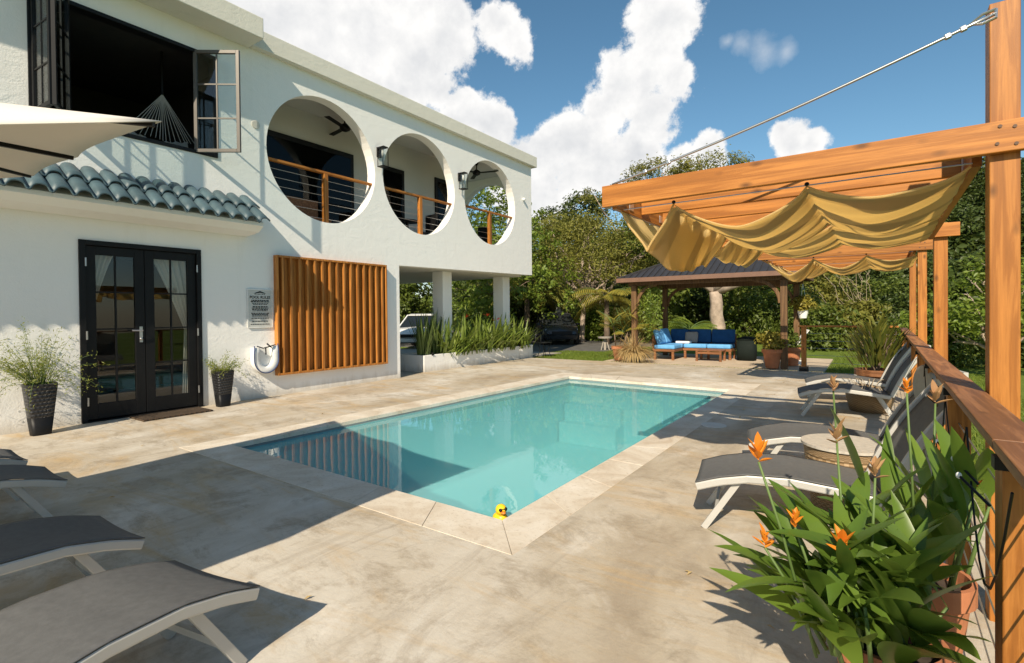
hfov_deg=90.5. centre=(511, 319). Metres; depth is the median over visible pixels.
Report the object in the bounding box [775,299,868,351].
shrub
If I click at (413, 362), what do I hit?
planter box
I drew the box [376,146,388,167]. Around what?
wall lantern
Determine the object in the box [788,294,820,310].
trailing fern
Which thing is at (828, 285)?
shrub
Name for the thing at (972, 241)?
woodland
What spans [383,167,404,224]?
balcony door
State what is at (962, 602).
terracotta pot
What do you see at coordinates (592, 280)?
spreading tree
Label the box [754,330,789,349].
leafy plant
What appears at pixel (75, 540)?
sun lounger
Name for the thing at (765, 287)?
garden tree
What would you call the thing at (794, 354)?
terracotta pot
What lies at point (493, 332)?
sword plant
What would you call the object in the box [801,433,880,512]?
wicker table
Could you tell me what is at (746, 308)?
shrub
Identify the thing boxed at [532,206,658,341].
spreading tree
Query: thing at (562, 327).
parked car
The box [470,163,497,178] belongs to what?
ceiling fan
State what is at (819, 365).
gazebo pad
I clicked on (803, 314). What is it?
hanging planter
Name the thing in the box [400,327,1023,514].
ground
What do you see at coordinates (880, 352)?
plant
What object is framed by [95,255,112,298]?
curtain
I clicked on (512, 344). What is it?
sword plant
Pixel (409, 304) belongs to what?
garden tree
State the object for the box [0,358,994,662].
pool deck
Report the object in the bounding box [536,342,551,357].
iron side table
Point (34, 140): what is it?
patio umbrella
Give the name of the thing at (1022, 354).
shrub
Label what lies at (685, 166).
feather tree
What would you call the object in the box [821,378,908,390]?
dry stems
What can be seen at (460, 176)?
wall lantern
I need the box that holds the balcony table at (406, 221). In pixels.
[399,219,416,228]
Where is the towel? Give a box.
[676,341,691,343]
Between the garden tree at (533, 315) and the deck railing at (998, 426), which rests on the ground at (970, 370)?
the garden tree at (533, 315)
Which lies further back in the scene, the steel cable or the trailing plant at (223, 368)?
the trailing plant at (223, 368)
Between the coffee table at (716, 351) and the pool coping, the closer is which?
the pool coping
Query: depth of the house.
9.04 m
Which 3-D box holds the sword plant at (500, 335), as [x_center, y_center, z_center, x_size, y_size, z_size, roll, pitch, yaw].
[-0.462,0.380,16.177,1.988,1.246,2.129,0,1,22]
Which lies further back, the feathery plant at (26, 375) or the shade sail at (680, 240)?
the feathery plant at (26, 375)
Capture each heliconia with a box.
[708,375,995,662]
[819,376,994,590]
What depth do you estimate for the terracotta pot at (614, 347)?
15.97 m
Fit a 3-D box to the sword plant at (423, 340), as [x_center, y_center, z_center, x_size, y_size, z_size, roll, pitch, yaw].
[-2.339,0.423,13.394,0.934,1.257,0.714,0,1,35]
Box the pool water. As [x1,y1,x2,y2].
[246,380,722,516]
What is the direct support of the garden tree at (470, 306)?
on the driveway
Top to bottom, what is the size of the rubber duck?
0.154 m
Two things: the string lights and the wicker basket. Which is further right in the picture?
the string lights
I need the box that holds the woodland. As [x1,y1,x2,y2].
[429,157,1023,330]
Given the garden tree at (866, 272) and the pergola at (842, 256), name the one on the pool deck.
the pergola at (842, 256)
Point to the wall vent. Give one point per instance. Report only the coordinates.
(255, 124)
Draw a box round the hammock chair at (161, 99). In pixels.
[129,52,193,146]
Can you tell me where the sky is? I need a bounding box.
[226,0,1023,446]
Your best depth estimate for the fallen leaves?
2.92 m
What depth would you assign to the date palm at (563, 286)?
29.98 m
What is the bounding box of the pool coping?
[179,373,760,554]
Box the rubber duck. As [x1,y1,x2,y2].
[493,504,507,519]
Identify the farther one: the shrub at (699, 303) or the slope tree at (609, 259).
the slope tree at (609, 259)
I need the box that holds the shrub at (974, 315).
[886,252,1023,349]
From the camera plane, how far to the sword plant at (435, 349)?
13.94 m
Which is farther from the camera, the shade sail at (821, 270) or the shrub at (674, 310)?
the shrub at (674, 310)
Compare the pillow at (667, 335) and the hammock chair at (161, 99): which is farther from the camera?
the pillow at (667, 335)
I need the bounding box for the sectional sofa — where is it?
[652,329,736,359]
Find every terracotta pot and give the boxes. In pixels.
[611,346,625,359]
[761,348,782,367]
[788,347,800,365]
[837,637,951,662]
[931,563,977,662]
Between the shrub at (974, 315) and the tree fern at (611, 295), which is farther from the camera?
the tree fern at (611, 295)
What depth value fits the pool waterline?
8.59 m
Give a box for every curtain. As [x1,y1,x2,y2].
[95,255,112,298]
[154,259,187,392]
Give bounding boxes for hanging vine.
[636,284,663,332]
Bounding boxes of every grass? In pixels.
[532,346,1023,494]
[610,331,660,362]
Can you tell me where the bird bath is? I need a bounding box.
[598,336,611,349]
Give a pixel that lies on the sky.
(588, 89)
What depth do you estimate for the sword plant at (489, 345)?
15.26 m
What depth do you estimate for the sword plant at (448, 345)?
14.26 m
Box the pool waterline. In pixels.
[242,379,724,447]
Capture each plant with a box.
[0,317,109,409]
[202,350,249,378]
[408,313,437,354]
[419,308,446,354]
[432,315,481,356]
[449,315,511,352]
[450,312,494,354]
[458,313,527,350]
[485,314,529,351]
[492,318,536,349]
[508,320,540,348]
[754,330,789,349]
[788,329,800,347]
[842,313,911,370]
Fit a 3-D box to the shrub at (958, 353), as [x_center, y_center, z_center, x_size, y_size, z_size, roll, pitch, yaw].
[16.336,0.576,18.921,2.832,3.363,3.047,-1,1,-28]
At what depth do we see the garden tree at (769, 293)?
27.36 m
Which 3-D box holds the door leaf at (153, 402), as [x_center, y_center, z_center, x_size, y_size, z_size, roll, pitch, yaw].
[-5.458,0.181,8.163,0.120,2.512,0.740,0,1,35]
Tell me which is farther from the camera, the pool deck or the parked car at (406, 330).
the parked car at (406, 330)
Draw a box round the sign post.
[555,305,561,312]
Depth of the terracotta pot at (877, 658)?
1.75 m
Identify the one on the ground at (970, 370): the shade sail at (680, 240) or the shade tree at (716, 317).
the shade tree at (716, 317)
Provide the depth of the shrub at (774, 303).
24.92 m
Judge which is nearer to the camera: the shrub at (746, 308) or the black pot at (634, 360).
the black pot at (634, 360)
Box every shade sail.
[620,166,971,271]
[714,216,940,267]
[766,254,916,281]
[782,261,914,278]
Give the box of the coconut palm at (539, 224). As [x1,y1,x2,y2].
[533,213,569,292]
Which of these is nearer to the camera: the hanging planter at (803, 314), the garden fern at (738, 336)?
the hanging planter at (803, 314)
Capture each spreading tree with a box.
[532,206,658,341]
[532,211,659,304]
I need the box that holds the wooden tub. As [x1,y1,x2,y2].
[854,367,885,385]
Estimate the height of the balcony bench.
0.950 m
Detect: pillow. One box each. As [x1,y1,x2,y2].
[653,329,665,343]
[662,328,671,342]
[685,332,697,342]
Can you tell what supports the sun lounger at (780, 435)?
on the pool deck
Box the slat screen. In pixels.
[273,255,387,375]
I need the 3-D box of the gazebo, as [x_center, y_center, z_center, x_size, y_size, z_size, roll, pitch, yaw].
[6.300,-0.417,15.698,4.957,3.438,3.747,0,1,35]
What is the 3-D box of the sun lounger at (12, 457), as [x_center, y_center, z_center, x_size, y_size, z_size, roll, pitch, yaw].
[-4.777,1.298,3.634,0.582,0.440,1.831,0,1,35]
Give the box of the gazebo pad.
[605,352,832,372]
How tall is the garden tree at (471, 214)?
9.795 m
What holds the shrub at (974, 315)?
on the ground at (970, 370)
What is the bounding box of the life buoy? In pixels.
[250,343,278,373]
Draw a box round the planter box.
[400,345,532,371]
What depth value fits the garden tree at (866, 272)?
29.72 m
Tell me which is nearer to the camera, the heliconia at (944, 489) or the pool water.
the heliconia at (944, 489)
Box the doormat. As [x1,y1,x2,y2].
[130,407,212,421]
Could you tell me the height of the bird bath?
0.585 m
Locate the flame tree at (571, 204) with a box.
[531,188,610,314]
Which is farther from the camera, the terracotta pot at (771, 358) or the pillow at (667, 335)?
the pillow at (667, 335)
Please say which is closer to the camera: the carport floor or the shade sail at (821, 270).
the shade sail at (821, 270)
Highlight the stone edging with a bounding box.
[545,358,813,371]
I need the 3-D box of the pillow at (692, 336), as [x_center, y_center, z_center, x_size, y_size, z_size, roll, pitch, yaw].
[6.041,0.610,17.076,0.427,0.383,0.217,0,1,35]
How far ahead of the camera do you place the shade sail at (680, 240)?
3.40 m
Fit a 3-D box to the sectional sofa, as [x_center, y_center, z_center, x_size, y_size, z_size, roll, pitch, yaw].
[5.930,0.818,16.494,2.225,0.949,1.715,0,1,35]
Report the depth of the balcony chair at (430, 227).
13.78 m
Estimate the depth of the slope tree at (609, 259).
39.37 m
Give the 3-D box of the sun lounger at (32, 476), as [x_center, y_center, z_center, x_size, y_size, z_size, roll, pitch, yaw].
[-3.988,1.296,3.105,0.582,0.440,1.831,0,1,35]
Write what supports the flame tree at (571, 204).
on the driveway
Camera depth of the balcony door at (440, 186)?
15.31 m
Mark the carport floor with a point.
(408, 350)
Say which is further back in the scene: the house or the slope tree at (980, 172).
the slope tree at (980, 172)
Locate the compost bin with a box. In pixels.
[736,336,756,360]
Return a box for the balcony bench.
[285,195,330,222]
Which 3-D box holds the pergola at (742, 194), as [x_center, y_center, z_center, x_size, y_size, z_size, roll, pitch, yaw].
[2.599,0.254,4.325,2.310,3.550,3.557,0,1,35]
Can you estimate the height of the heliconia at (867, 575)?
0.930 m
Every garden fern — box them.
[727,324,742,337]
[742,318,789,338]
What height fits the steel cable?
0.550 m
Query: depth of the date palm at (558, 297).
27.52 m
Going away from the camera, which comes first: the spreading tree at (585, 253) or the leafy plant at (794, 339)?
the leafy plant at (794, 339)
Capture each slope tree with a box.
[580,227,641,290]
[831,269,875,286]
[916,193,984,258]
[950,156,1023,213]
[956,166,1023,256]
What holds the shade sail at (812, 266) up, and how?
hanging from the pergola at (842, 256)
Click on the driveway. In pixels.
(564, 345)
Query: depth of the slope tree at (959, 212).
33.29 m
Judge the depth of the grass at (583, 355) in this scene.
15.94 m
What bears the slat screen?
attached to the house
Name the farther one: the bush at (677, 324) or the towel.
the bush at (677, 324)
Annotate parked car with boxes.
[400,314,430,346]
[535,313,579,344]
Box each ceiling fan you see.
[324,116,351,135]
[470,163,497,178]
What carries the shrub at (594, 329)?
on the ground at (970, 370)
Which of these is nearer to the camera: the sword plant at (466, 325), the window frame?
the window frame
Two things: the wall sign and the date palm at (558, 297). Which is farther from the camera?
the date palm at (558, 297)
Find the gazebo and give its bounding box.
[616,257,813,369]
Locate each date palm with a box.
[477,276,574,339]
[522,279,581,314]
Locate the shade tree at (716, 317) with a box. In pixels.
[609,165,741,328]
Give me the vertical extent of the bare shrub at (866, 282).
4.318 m
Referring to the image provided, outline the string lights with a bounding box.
[918,358,1013,589]
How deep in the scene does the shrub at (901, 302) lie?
20.11 m
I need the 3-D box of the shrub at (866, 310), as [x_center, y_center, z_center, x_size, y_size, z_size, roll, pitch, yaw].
[13.779,0.331,20.660,3.525,2.611,3.630,0,1,35]
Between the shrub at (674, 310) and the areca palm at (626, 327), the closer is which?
the areca palm at (626, 327)
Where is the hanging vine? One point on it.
(648, 297)
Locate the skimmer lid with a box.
[701,422,726,427]
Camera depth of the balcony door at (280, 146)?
11.80 m
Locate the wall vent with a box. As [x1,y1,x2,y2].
[251,120,259,128]
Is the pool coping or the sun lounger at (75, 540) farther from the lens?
the pool coping
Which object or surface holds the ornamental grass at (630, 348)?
in the black pot at (634, 360)
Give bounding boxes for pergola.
[602,0,1023,621]
[758,239,932,343]
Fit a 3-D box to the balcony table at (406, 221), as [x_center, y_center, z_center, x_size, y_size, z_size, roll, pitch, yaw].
[-2.738,-2.189,13.263,0.640,0.750,0.640,0,1,35]
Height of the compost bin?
0.745 m
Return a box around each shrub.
[571,304,618,340]
[623,284,699,342]
[676,288,746,328]
[707,285,788,340]
[748,280,832,336]
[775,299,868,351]
[792,271,872,307]
[810,269,870,304]
[819,295,897,350]
[844,271,932,318]
[871,288,932,347]
[886,252,1023,349]
[899,289,984,367]
[976,294,1023,366]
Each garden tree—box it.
[399,282,432,323]
[452,186,586,329]
[452,275,524,329]
[456,186,539,317]
[511,266,562,336]
[563,284,601,328]
[589,267,660,338]
[726,285,776,334]
[743,284,832,334]
[820,268,916,300]
[906,241,970,302]
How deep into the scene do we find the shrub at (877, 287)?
26.82 m
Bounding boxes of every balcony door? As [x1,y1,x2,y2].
[266,129,353,222]
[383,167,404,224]
[434,177,446,224]
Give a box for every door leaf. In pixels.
[85,245,145,419]
[144,250,199,411]
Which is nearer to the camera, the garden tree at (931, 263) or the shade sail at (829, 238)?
the shade sail at (829, 238)
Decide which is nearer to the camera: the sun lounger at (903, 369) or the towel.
the sun lounger at (903, 369)
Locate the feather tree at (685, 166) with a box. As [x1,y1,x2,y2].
[576,143,754,229]
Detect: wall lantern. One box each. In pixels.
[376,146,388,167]
[458,172,467,189]
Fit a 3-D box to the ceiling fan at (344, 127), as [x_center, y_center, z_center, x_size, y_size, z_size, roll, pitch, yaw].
[-4.005,-4.576,11.832,1.218,0.419,1.295,0,1,35]
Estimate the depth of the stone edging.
14.69 m
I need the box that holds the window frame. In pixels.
[26,0,217,157]
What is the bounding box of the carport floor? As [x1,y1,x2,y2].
[400,348,561,374]
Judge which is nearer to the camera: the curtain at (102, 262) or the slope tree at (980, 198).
the curtain at (102, 262)
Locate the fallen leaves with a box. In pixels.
[110,363,859,627]
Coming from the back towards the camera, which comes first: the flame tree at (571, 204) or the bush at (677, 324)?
the flame tree at (571, 204)
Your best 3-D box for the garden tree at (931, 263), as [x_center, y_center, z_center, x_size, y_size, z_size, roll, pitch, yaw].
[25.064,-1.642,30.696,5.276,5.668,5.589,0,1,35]
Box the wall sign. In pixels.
[247,289,272,327]
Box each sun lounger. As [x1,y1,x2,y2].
[0,449,27,500]
[0,465,67,517]
[0,515,144,575]
[0,560,259,662]
[695,378,944,528]
[747,365,968,453]
[797,345,930,416]
[804,342,910,406]
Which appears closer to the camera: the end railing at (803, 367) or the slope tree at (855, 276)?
the end railing at (803, 367)
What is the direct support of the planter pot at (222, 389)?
on the pool deck
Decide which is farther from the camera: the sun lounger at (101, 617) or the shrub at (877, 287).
the shrub at (877, 287)
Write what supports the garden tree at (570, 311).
on the ground at (970, 370)
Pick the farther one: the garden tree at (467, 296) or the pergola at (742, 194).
the garden tree at (467, 296)
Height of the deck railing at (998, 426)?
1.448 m
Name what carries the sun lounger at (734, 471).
on the pool deck
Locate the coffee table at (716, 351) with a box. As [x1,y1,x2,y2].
[695,349,725,361]
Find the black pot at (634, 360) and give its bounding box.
[626,352,639,361]
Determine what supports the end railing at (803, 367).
on the ground at (970, 370)
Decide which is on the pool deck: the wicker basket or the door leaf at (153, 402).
the wicker basket
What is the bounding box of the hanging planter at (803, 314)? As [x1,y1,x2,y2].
[797,284,808,317]
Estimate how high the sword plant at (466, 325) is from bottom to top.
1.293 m
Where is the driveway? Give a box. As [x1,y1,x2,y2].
[401,330,651,352]
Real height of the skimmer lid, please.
0.020 m
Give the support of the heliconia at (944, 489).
in the terracotta pot at (962, 602)
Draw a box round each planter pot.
[21,381,57,435]
[211,369,233,406]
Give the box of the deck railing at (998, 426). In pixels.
[900,328,1023,662]
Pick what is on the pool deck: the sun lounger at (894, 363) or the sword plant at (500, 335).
the sun lounger at (894, 363)
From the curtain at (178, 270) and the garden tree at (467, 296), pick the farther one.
the garden tree at (467, 296)
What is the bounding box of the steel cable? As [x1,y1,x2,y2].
[612,7,997,184]
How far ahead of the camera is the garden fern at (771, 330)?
23.90 m
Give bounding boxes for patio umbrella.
[0,103,161,177]
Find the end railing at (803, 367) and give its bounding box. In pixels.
[798,325,898,371]
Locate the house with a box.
[0,0,536,434]
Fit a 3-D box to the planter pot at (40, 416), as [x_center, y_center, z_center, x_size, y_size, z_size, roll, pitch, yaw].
[-6.111,1.160,6.575,0.340,0.660,0.340,0,1,35]
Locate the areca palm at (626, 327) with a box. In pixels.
[596,300,659,346]
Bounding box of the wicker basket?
[845,385,894,413]
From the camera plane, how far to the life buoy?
9.31 m
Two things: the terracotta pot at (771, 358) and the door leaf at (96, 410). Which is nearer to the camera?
the door leaf at (96, 410)
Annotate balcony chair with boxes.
[423,213,437,234]
[478,227,486,242]
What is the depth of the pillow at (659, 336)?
16.43 m
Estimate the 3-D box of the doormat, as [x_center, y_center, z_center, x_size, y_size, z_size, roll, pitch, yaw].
[-5.214,1.453,7.801,0.500,0.020,0.950,0,1,35]
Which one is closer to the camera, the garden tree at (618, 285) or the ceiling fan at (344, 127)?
the ceiling fan at (344, 127)

